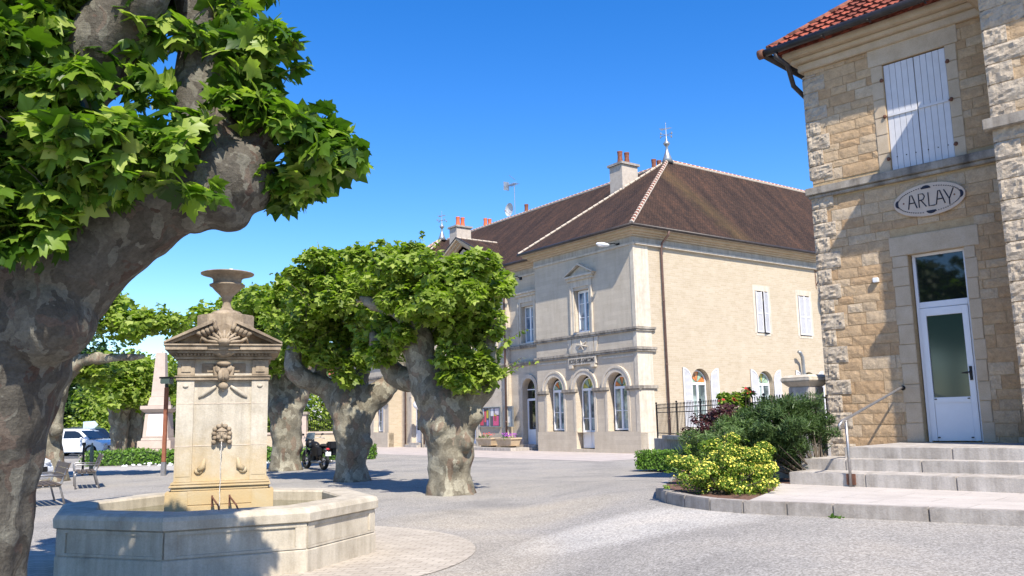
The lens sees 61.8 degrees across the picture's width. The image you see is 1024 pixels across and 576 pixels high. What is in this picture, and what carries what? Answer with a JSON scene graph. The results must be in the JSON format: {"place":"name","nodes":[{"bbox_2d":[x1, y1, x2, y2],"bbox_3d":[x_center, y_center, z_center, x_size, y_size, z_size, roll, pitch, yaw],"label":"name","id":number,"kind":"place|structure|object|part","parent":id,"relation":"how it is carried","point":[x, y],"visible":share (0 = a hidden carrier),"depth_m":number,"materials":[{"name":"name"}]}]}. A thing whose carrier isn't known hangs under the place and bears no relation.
{"place":"outdoors","nodes":[
{"label":"outdoors","id":0,"kind":"place"},
{"bbox_2d":[64,452,86,458],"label":"road","id":1,"kind":"structure","parent":0,"point":[72,456],"depth_m":52.82,"materials":[{"name":"grey asphalt"}]},
{"bbox_2d":[62,428,110,455],"bbox_3d":[-27.426,9.743,54.240,4.530,1.732,2.190,-2,-9,6],"label":"parked car","id":2,"kind":"object","parent":1,"relation":"on","point":[73,439],"visible":0.45,"depth_m":53.40,"materials":[{"name":"white paint"}]},
{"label":"windows","id":3,"kind":"part","parent":2,"relation":"part of","materials":[{"name":"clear glass"}]},
{"bbox_2d":[83,421,97,428],"bbox_3d":[-27.495,9.771,55.805,0.970,2.166,0.100,-1,-9,0],"label":"direction sign","id":4,"kind":"object","parent":1,"relation":"on","point":[90,424],"visible":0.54,"depth_m":55.89,"materials":[{"name":"grey metal"}]},
{"bbox_2d":[75,430,110,453],"bbox_3d":[-28.959,10.419,58.188,4.430,1.672,2.190,-3,-9,14],"label":"parked car","id":5,"kind":"object","parent":1,"relation":"on","point":[100,433],"visible":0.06,"depth_m":58.51,"materials":[{"name":"silver metal"}]},
{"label":"windows","id":6,"kind":"part","parent":5,"relation":"part of","materials":[{"name":"black glass"}]},
{"bbox_2d":[81,427,109,437],"bbox_3d":[-30.510,10.986,62.153,4.430,1.832,2.190,-3,-9,14],"label":"parked car","id":7,"kind":"object","parent":1,"relation":"on","point":[104,432],"visible":0.02,"depth_m":62.31,"materials":[{"name":"teal paint"}]},
{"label":"windows","id":8,"kind":"part","parent":7,"relation":"part of","materials":[{"name":"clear glass"}]},
{"bbox_2d":[68,463,301,471],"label":"path","id":9,"kind":"structure","parent":0,"point":[143,468],"depth_m":34.63,"materials":[{"name":"beige concrete"}]},
{"bbox_2d":[27,526,474,575],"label":"fountain paving","id":10,"kind":"structure","parent":0,"point":[400,551],"depth_m":10.39,"materials":[{"name":"grey stone"}]},
{"bbox_2d":[53,269,377,575],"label":"fountain","id":11,"kind":"object","parent":10,"relation":"on","point":[221,507],"visible":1,"depth_m":10.29,"materials":[{"name":"stone"}]},
{"bbox_2d":[267,447,636,460],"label":"terrace paving","id":12,"kind":"structure","parent":0,"point":[552,455],"depth_m":39.84,"materials":[{"name":"beige concrete"}]},
{"bbox_2d":[267,431,334,446],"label":"garden wall","id":13,"kind":"structure","parent":12,"relation":"on","point":[328,436],"depth_m":64.86,"materials":[{"name":"beige stone"}]},
{"bbox_2d":[268,419,331,431],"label":"garden railing","id":14,"kind":"object","parent":13,"relation":"on","point":[312,425],"visible":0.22,"depth_m":65.21,"materials":[{"name":"black metal"}]},
{"bbox_2d":[302,412,309,446],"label":"garden pillar","id":15,"kind":"structure","parent":12,"relation":"on","point":[305,423],"depth_m":64.75,"materials":[{"name":"stone"}]},
{"bbox_2d":[474,446,529,450],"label":"pavement slab","id":16,"kind":"structure","parent":12,"relation":"on","point":[500,448],"depth_m":46.03,"materials":[{"name":"stone"}]},
{"bbox_2d":[475,432,500,446],"bbox_3d":[-1.329,8.541,48.242,0.768,0.821,1.520,5,-11,-36],"label":"flower trough","id":17,"kind":"object","parent":16,"relation":"on","point":[485,441],"visible":1,"depth_m":47.96,"materials":[{"name":"stone"}]},
{"bbox_2d":[494,432,521,447],"bbox_3d":[-0.217,8.283,46.722,0.832,0.818,1.520,5,-11,-36],"label":"flower trough","id":18,"kind":"object","parent":16,"relation":"on","point":[508,442],"visible":1,"depth_m":46.34,"materials":[{"name":"stone"}]},
{"bbox_2d":[87,0,846,362],"label":"sky","id":19,"kind":"structure","parent":0,"point":[451,100],"materials":[{"name":"blue"}]},
{"bbox_2d":[30,443,1023,575],"bbox_3d":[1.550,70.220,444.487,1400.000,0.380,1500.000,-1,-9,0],"label":"ground","id":20,"kind":"structure","parent":0,"point":[526,517],"depth_m":10.48,"materials":[{"name":"grey asphalt"}]},
{"bbox_2d":[40,458,52,479],"bbox_3d":[-15.422,4.870,23.888,4.430,1.552,2.190,-1,-9,0],"label":"parked car","id":21,"kind":"object","parent":20,"relation":"on","point":[48,466],"visible":0.09,"depth_m":24.43,"materials":[{"name":"white paint"}]},
{"bbox_2d":[37,460,70,504],"bbox_3d":[-10.300,4.311,18.928,0.739,0.933,1.800,5,-11,-35],"label":"park bench","id":22,"kind":"object","parent":20,"relation":"on","point":[50,483],"visible":0.61,"depth_m":18.62,"materials":[{"name":"metal"}]},
{"bbox_2d":[63,346,97,427],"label":"tree","id":23,"kind":"object","parent":20,"relation":"on","point":[68,409],"visible":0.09,"depth_m":70.11,"materials":[{"name":"green plant"}]},
{"bbox_2d":[81,442,85,475],"bbox_3d":[-15.268,6.089,30.479,0.100,1.160,0.100,-1,-9,0],"label":"bollard","id":24,"kind":"object","parent":20,"relation":"on","point":[83,451],"visible":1,"depth_m":30.49,"materials":[{"name":"black metal"}]},
{"bbox_2d":[63,388,110,431],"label":"tree","id":25,"kind":"object","parent":20,"relation":"on","point":[100,418],"visible":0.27,"depth_m":68.32,"materials":[{"name":"green plant"}]},
{"bbox_2d":[73,453,103,489],"bbox_3d":[-12.034,5.175,24.259,0.739,0.933,1.800,3,-10,-28],"label":"park bench","id":26,"kind":"object","parent":20,"relation":"on","point":[95,464],"visible":1,"depth_m":23.69,"materials":[{"name":"metal"}]},
{"bbox_2d":[89,443,93,475],"bbox_3d":[-14.972,6.092,30.477,0.130,1.140,0.130,-1,-9,0],"label":"bollard","id":27,"kind":"object","parent":20,"relation":"on","point":[91,459],"visible":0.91,"depth_m":30.45,"materials":[{"name":"grey metal"}]},
{"bbox_2d":[69,333,140,413],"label":"tree","id":28,"kind":"object","parent":20,"relation":"on","point":[102,347],"visible":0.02,"depth_m":83.51,"materials":[{"name":"green plant"}]},
{"bbox_2d":[74,348,153,450],"bbox_3d":[-23.083,6.699,49.452,5.579,6.412,5.551,-1,-9,0],"label":"plane tree","id":29,"kind":"object","parent":20,"relation":"on","point":[118,417],"visible":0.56,"depth_m":48.71,"materials":[{"name":"green plant"}]},
{"bbox_2d":[39,290,196,481],"bbox_3d":[-14.302,2.884,28.142,7.377,7.146,3.641,-1,-9,0],"label":"plane tree","id":30,"kind":"object","parent":20,"relation":"on","point":[134,325],"visible":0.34,"depth_m":27.86,"materials":[{"name":"green plant"}]},
{"bbox_2d":[125,447,143,451],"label":"box hedge","id":31,"kind":"object","parent":20,"relation":"on","point":[135,448],"visible":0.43,"depth_m":45.42,"materials":[{"name":"green plant"}]},
{"bbox_2d":[95,349,177,449],"bbox_3d":[-22.420,6.957,51.721,6.000,6.574,7.455,-1,-9,0],"label":"plane tree","id":32,"kind":"object","parent":20,"relation":"on","point":[136,421],"visible":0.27,"depth_m":49.97,"materials":[{"name":"green plant"}]},
{"bbox_2d":[135,352,175,451],"bbox_3d":[-19.407,6.435,47.136,2.500,5.747,2.500,0,-9,-8],"label":"war memorial","id":33,"kind":"object","parent":20,"relation":"on","point":[151,438],"visible":0.66,"depth_m":46.46,"materials":[{"name":"stone"}]},
{"bbox_2d":[143,359,177,436],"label":"tree","id":34,"kind":"object","parent":20,"relation":"on","point":[174,421],"visible":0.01,"depth_m":77.53,"materials":[{"name":"green plant"}]},
{"bbox_2d":[159,377,174,475],"bbox_3d":[-11.978,4.761,29.560,0.400,3.360,0.400,-1,-9,0],"label":"street light","id":35,"kind":"object","parent":20,"relation":"on","point":[166,381],"visible":1,"depth_m":29.54,"materials":[{"name":"metal"}]},
{"bbox_2d":[0,0,374,575],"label":"plane tree","id":36,"kind":"object","parent":20,"relation":"on","point":[102,205],"visible":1,"depth_m":5.78,"materials":[{"name":"green plant"}]},
{"bbox_2d":[122,461,268,466],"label":"white flowers","id":37,"kind":"object","parent":20,"relation":"on","point":[148,463],"visible":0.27,"depth_m":37.12,"materials":[{"name":"plant"}]},
{"bbox_2d":[164,296,281,409],"bbox_3d":[-12.958,4.198,39.942,5.713,8.040,6.853,-1,-9,0],"label":"plane tree","id":38,"kind":"object","parent":20,"relation":"on","point":[199,308],"visible":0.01,"depth_m":38.97,"materials":[{"name":"green plant"}]},
{"bbox_2d":[85,443,377,466],"bbox_3d":[-12.628,7.603,38.974,12.896,0.888,1.568,-1,-9,-5],"label":"box hedge","id":39,"kind":"object","parent":20,"relation":"on","point":[116,457],"visible":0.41,"depth_m":38.16,"materials":[{"name":"green plant"}]},
{"bbox_2d":[222,281,360,471],"bbox_3d":[-8.125,3.203,30.941,5.272,7.120,5.666,2,-9,-17],"label":"plane tree","id":40,"kind":"object","parent":20,"relation":"on","point":[288,399],"visible":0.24,"depth_m":30.61,"materials":[{"name":"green plant"}]},
{"bbox_2d":[267,411,315,432],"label":"tree","id":41,"kind":"object","parent":20,"relation":"on","point":[269,423],"visible":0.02,"depth_m":72.51,"materials":[{"name":"green plant"}]},
{"bbox_2d":[303,393,332,431],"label":"tree","id":42,"kind":"object","parent":20,"relation":"on","point":[321,425],"visible":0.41,"depth_m":67.71,"materials":[{"name":"green plant"}]},
{"bbox_2d":[302,433,336,469],"bbox_3d":[-7.170,5.953,31.260,0.874,1.325,2.285,5,-11,-36],"label":"motorcycle","id":43,"kind":"object","parent":20,"relation":"on","point":[316,451],"visible":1,"depth_m":30.74,"materials":[{"name":"metal"}]},
{"bbox_2d":[307,372,333,426],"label":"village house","id":44,"kind":"structure","parent":20,"relation":"on","point":[319,399],"depth_m":85.33,"materials":[{"name":"paint"}]},
{"bbox_2d":[251,240,406,482],"bbox_3d":[-4.796,2.241,24.584,4.528,6.938,5.806,3,-10,-26],"label":"plane tree","id":45,"kind":"object","parent":20,"relation":"on","point":[319,311],"visible":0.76,"depth_m":23.95,"materials":[{"name":"green plant"}]},
{"bbox_2d":[340,230,538,496],"bbox_3d":[-1.958,1.787,19.604,5.568,6.216,3.719,-9,-12,42],"label":"plane tree","id":46,"kind":"object","parent":20,"relation":"on","point":[423,299],"visible":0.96,"depth_m":18.95,"materials":[{"name":"green plant"}]},
{"bbox_2d":[352,122,830,453],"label":"town hall","id":47,"kind":"structure","parent":20,"relation":"on","point":[697,283],"depth_m":43.79,"materials":[{"name":"paint"}]},
{"bbox_2d":[379,407,382,430],"bbox_3d":[-8.938,8.645,59.232,0.090,2.530,1.040,5,-11,-36],"label":"window","id":48,"kind":"structure","parent":47,"relation":"in","point":[381,410],"depth_m":59.39,"materials":[{"name":"white glass"}]},
{"bbox_2d":[416,409,420,441],"bbox_3d":[-6.082,9.004,56.887,0.080,2.480,1.040,5,-11,-36],"label":"door","id":49,"kind":"structure","parent":47,"relation":"in","point":[418,439],"depth_m":57.11,"materials":[{"name":"white glass"}]},
{"bbox_2d":[479,407,501,426],"bbox_3d":[-1.287,7.469,49.523,0.100,1.150,2.200,5,-11,-36],"label":"notice board","id":50,"kind":"object","parent":47,"relation":"attached to","point":[492,417],"visible":0.85,"depth_m":49.36,"materials":[{"name":"multicoloured paper"}]},
{"bbox_2d":[503,406,513,426],"bbox_3d":[-0.199,7.217,48.048,0.100,1.150,0.900,5,-11,-36],"label":"notice board","id":51,"kind":"object","parent":47,"relation":"attached to","point":[510,416],"visible":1,"depth_m":47.90,"materials":[{"name":"grey metal"}]},
{"bbox_2d":[504,203,512,215],"bbox_3d":[-0.202,-5.270,62.354,0.666,1.900,0.746,-2,-9,5],"label":"satellite dish","id":52,"kind":"object","parent":47,"relation":"attached to","point":[508,210],"visible":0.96,"depth_m":62.53,"materials":[{"name":"metal"}]},
{"bbox_2d":[503,175,518,208],"bbox_3d":[0.024,-5.956,62.583,0.716,4.916,1.571,3,-10,-25],"label":"tv antenna","id":53,"kind":"object","parent":47,"relation":"on","point":[506,185],"visible":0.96,"depth_m":63.20,"materials":[{"name":"grey metal"}]},
{"bbox_2d":[525,306,533,342],"bbox_3d":[1.078,2.010,47.812,0.090,2.090,1.040,5,-11,-36],"label":"window","id":54,"kind":"structure","parent":47,"relation":"in","point":[528,310],"depth_m":47.97,"materials":[{"name":"white glass"}]},
{"bbox_2d":[527,398,535,443],"bbox_3d":[1.215,7.313,47.006,0.080,2.480,1.040,5,-11,-36],"label":"door","id":55,"kind":"structure","parent":47,"relation":"in","point":[530,402],"depth_m":47.17,"materials":[{"name":"white glass"}]},
{"bbox_2d":[553,380,563,429],"bbox_3d":[2.477,5.999,43.767,0.090,2.530,1.040,5,-11,-36],"label":"window","id":56,"kind":"structure","parent":47,"relation":"in","point":[558,402],"depth_m":43.91,"materials":[{"name":"white glass"}]},
{"bbox_2d":[578,290,589,331],"bbox_3d":[3.683,1.147,42.606,0.090,2.090,1.040,5,-11,-36],"label":"window","id":57,"kind":"structure","parent":47,"relation":"in","point":[583,300],"depth_m":42.72,"materials":[{"name":"white glass"}]},
{"bbox_2d":[582,378,594,447],"bbox_3d":[3.840,6.091,41.876,0.090,3.410,1.100,5,-11,-36],"label":"double door","id":58,"kind":"structure","parent":47,"relation":"in","point":[587,394],"depth_m":41.98,"materials":[{"name":"white glass"}]},
{"bbox_2d":[596,242,619,246],"bbox_3d":[4.477,-2.029,40.288,1.364,0.280,0.306,5,-11,-36],"label":"facade lamp","id":59,"kind":"object","parent":47,"relation":"attached to","point":[601,244],"visible":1,"depth_m":40.04,"materials":[{"name":"white metal"}]},
{"bbox_2d":[614,376,627,429],"bbox_3d":[5.185,5.372,40.105,0.090,2.530,1.040,5,-11,-36],"label":"window","id":60,"kind":"structure","parent":47,"relation":"in","point":[620,393],"depth_m":40.20,"materials":[{"name":"white glass"}]},
{"bbox_2d":[692,370,706,426],"bbox_3d":[8.970,5.345,41.417,1.240,2.720,0.090,5,-11,-36],"label":"window","id":61,"kind":"structure","parent":47,"relation":"in","point":[698,380],"depth_m":41.60,"materials":[{"name":"white glass"}]},
{"bbox_2d":[759,373,769,398],"bbox_3d":[12.971,5.724,44.306,1.160,2.680,0.090,5,-11,-36],"label":"window","id":62,"kind":"structure","parent":47,"relation":"in","point":[763,379],"depth_m":44.55,"materials":[{"name":"white glass"}]},
{"bbox_2d":[634,448,680,470],"bbox_3d":[4.647,5.130,25.597,1.840,0.662,1.032,-8,-11,35],"label":"box hedge","id":63,"kind":"object","parent":20,"relation":"on","point":[652,459],"visible":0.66,"depth_m":25.46,"materials":[{"name":"green plant"}]},
{"bbox_2d":[654,435,777,455],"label":"wall","id":64,"kind":"structure","parent":20,"relation":"on","point":[667,442],"depth_m":26.54,"materials":[{"name":"grey concrete"}]},
{"bbox_2d":[655,393,788,437],"bbox_3d":[5.394,3.510,22.764,0.067,1.195,11.201,0,-9,-6],"label":"iron fence","id":65,"kind":"object","parent":64,"relation":"on","point":[677,417],"visible":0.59,"depth_m":25.89,"materials":[{"name":"black metal"}]},
{"bbox_2d":[667,466,789,499],"bbox_3d":[4.388,3.454,15.774,2.909,0.001,10.179,-4,-9,18],"label":"planting bed","id":66,"kind":"object","parent":20,"relation":"on","point":[734,495],"visible":0.07,"depth_m":12.45,"materials":[{"name":"brown soil"}]},
{"bbox_2d":[663,439,748,475],"bbox_3d":[4.397,3.770,18.583,2.372,1.172,2.310,-4,-9,20],"label":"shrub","id":67,"kind":"object","parent":66,"relation":"on","point":[683,447],"visible":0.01,"depth_m":18.74,"materials":[{"name":"plant"}]},
{"bbox_2d":[681,402,738,466],"bbox_3d":[4.412,3.309,18.340,1.650,1.710,1.247,-1,-9,0],"label":"purple shrub","id":68,"kind":"object","parent":66,"relation":"on","point":[713,414],"visible":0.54,"depth_m":18.20,"materials":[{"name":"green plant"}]},
{"bbox_2d":[672,408,768,482],"bbox_3d":[3.656,2.640,14.204,2.157,1.304,1.347,7,-12,-41],"label":"rosemary shrub","id":69,"kind":"object","parent":66,"relation":"on","point":[726,422],"visible":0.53,"depth_m":13.99,"materials":[{"name":"green plant"}]},
{"bbox_2d":[663,432,781,495],"bbox_3d":[3.181,2.614,12.386,1.716,1.034,1.582,3,-10,-25],"label":"flowering shrub","id":70,"kind":"object","parent":66,"relation":"on","point":[757,474],"visible":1,"depth_m":12.24,"materials":[{"name":"yellow plant"}]},
{"bbox_2d":[716,387,756,416],"bbox_3d":[4.984,3.273,19.016,0.934,2.145,0.719,2,-9,-20],"label":"rose bush","id":71,"kind":"object","parent":66,"relation":"on","point":[739,399],"visible":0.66,"depth_m":19.06,"materials":[{"name":"green plant"}]},
{"bbox_2d":[728,389,843,474],"bbox_3d":[4.596,2.494,14.420,2.098,1.615,2.168,-1,-9,0],"label":"dark shrub","id":72,"kind":"object","parent":66,"relation":"on","point":[791,420],"visible":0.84,"depth_m":14.17,"materials":[{"name":"green plant"}]},
{"bbox_2d":[780,374,828,456],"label":"gate pillar","id":73,"kind":"structure","parent":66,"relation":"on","point":[799,384],"depth_m":16.88,"materials":[{"name":"stone"}]},
{"bbox_2d":[797,350,805,374],"bbox_3d":[15.549,5.808,45.493,0.216,4.970,0.721,-9,-11,39],"label":"vent pipe","id":74,"kind":"object","parent":20,"relation":"on","point":[799,352],"visible":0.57,"depth_m":45.77,"materials":[{"name":"grey metal"}]},
{"bbox_2d":[828,513,844,518],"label":"weed","id":75,"kind":"object","parent":20,"relation":"on","point":[832,516],"visible":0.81,"depth_m":10.06,"materials":[{"name":"green plant"}]},
{"bbox_2d":[656,476,1023,525],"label":"kerb","id":76,"kind":"structure","parent":20,"relation":"on","point":[1006,517],"depth_m":10.08,"materials":[{"name":"grey concrete"}]},
{"bbox_2d":[751,483,1023,509],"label":"apron","id":77,"kind":"object","parent":20,"relation":"on","point":[880,496],"visible":0.3,"depth_m":10.95,"materials":[{"name":"grey concrete"}]},
{"bbox_2d":[837,385,904,486],"bbox_3d":[5.987,2.331,13.973,0.135,1.538,3.711,-8,-11,38],"label":"handrail","id":78,"kind":"object","parent":77,"relation":"on","point":[851,479],"visible":1,"depth_m":12.67,"materials":[{"name":"metal"}]},
{"bbox_2d":[756,0,1023,455],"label":"station building","id":79,"kind":"structure","parent":20,"relation":"on","point":[899,97],"depth_m":15.62,"materials":[{"name":"stone"}]},
{"bbox_2d":[867,24,967,172],"bbox_3d":[7.541,-3.464,15.905,0.225,2.457,1.620,7,-12,-44],"label":"window frame","id":80,"kind":"structure","parent":79,"relation":"in","point":[946,37],"depth_m":15.92,"materials":[{"name":"stone"}]},
{"bbox_2d":[894,182,965,216],"bbox_3d":[7.530,-1.602,15.466,0.048,0.600,1.240,7,-12,-44],"label":"name sign","id":81,"kind":"object","parent":79,"relation":"attached to","point":[929,199],"visible":1,"depth_m":15.44,"materials":[{"name":"white metal"}]},
{"bbox_2d":[920,304,981,440],"bbox_3d":[7.713,1.500,15.093,0.129,2.370,0.810,7,-12,-44],"label":"door","id":82,"kind":"structure","parent":79,"relation":"in","point":[946,330],"depth_m":15.11,"materials":[{"name":"white glass"}]},
{"bbox_2d":[771,442,1023,492],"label":"entrance steps","id":83,"kind":"structure","parent":20,"relation":"on","point":[987,467],"depth_m":12.56,"materials":[{"name":"stone"}]}
]}

